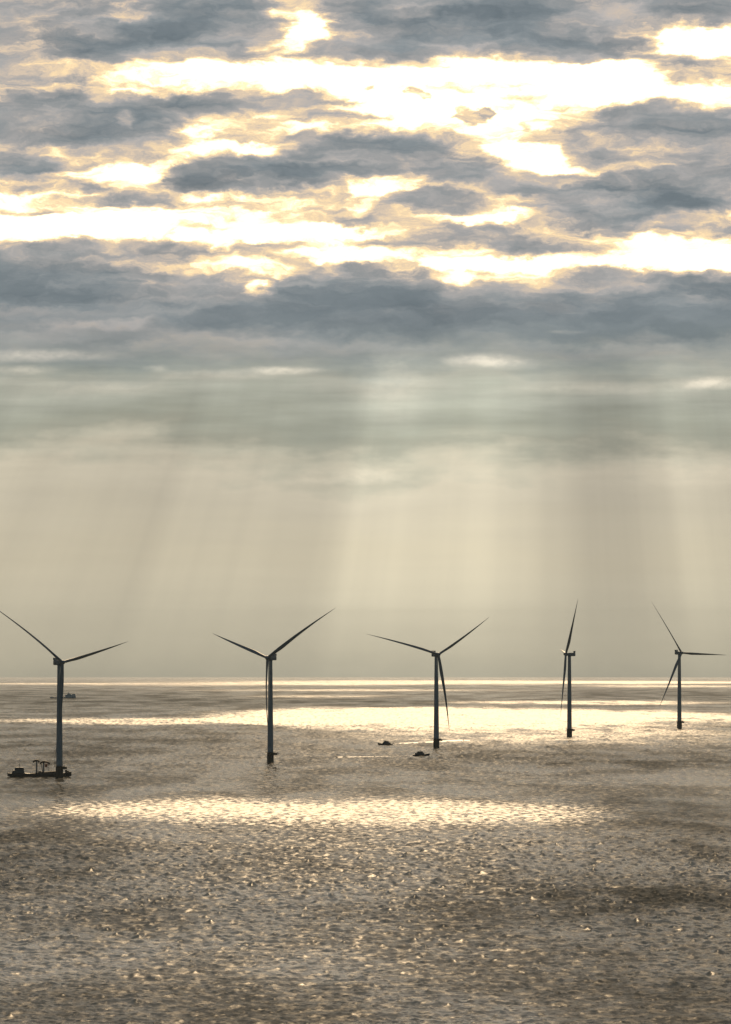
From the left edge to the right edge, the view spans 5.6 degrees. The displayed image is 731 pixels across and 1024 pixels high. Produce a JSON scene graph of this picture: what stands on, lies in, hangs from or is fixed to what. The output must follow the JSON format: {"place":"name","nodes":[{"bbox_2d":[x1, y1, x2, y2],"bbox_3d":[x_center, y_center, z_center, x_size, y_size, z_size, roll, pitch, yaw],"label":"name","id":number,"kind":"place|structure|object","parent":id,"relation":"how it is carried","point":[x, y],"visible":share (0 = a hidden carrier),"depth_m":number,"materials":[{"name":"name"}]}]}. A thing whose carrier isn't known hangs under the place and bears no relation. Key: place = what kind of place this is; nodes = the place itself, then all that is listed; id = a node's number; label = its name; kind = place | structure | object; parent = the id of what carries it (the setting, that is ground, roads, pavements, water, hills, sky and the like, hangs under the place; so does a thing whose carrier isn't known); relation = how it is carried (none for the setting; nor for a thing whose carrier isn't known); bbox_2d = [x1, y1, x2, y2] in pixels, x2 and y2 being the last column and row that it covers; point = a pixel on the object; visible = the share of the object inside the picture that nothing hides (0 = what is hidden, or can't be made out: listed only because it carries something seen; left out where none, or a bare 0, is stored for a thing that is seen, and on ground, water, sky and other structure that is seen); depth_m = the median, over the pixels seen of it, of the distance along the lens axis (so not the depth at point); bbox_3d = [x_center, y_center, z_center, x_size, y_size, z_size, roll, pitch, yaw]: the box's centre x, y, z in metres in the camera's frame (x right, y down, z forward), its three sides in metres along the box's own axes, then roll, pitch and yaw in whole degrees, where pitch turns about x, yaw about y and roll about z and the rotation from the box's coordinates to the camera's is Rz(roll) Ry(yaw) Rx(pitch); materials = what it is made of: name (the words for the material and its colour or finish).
{"place":"outdoors","nodes":[
{"label":"outdoors","id":0,"kind":"place"},
{"bbox_2d":[0,677,730,1023],"bbox_3d":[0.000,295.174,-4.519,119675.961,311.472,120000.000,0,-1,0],"label":"sea","id":1,"kind":"structure","parent":0,"point":[184,851],"depth_m":4660.46,"materials":[{"name":"grey liquid"}]},
{"bbox_2d":[7,759,71,777],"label":"work vessel","id":2,"kind":"object","parent":1,"relation":"on","point":[19,772],"visible":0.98,"depth_m":7104.85,"materials":[{"name":"blue paint"}]},
{"bbox_2d":[0,611,125,777],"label":"wind turbine","id":3,"kind":"object","parent":1,"relation":"in","point":[59,663],"visible":0.95,"depth_m":7077.67,"materials":[{"name":"metal"}]},
{"bbox_2d":[50,692,75,697],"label":"cargo ship","id":4,"kind":"object","parent":1,"relation":"on","point":[68,695],"visible":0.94,"depth_m":16907.86,"materials":[{"name":"grey paint"}]},
{"bbox_2d":[215,609,333,762],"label":"wind turbine","id":5,"kind":"object","parent":1,"relation":"in","point":[271,657],"visible":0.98,"depth_m":7903.00,"materials":[{"name":"metal"}]},
{"bbox_2d":[338,756,409,757],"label":"boat wake","id":6,"kind":"object","parent":1,"relation":"on","point":[382,756],"visible":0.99,"depth_m":8293.10,"materials":[{"name":"liquid"}]},
{"bbox_2d":[378,741,392,744],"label":"crew boat","id":7,"kind":"object","parent":1,"relation":"on","point":[386,743],"visible":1,"depth_m":9193.88,"materials":[{"name":"blue paint"}]},
{"bbox_2d":[413,750,429,755],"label":"crew boat","id":8,"kind":"object","parent":1,"relation":"on","point":[419,753],"visible":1,"depth_m":8354.89,"materials":[{"name":"blue paint"}]},
{"bbox_2d":[368,618,487,747],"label":"wind turbine","id":9,"kind":"object","parent":1,"relation":"in","point":[436,739],"visible":0.93,"depth_m":8956.98,"materials":[{"name":"metal"}]},
{"bbox_2d":[394,740,469,743],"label":"boat wake","id":10,"kind":"object","parent":1,"relation":"on","point":[440,741],"visible":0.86,"depth_m":9495.59,"materials":[{"name":"liquid"}]},
{"bbox_2d":[560,601,577,736],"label":"wind turbine","id":11,"kind":"object","parent":1,"relation":"in","point":[569,713],"visible":0.98,"depth_m":9935.86,"materials":[{"name":"metal"}]},
{"bbox_2d":[654,606,720,728],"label":"wind turbine","id":12,"kind":"object","parent":1,"relation":"in","point":[679,653],"visible":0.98,"depth_m":10887.74,"materials":[{"name":"metal"}]},
{"bbox_2d":[0,0,730,676],"label":"sky","id":13,"kind":"structure","parent":0,"point":[407,320],"materials":[{"name":"grey"}]}
]}

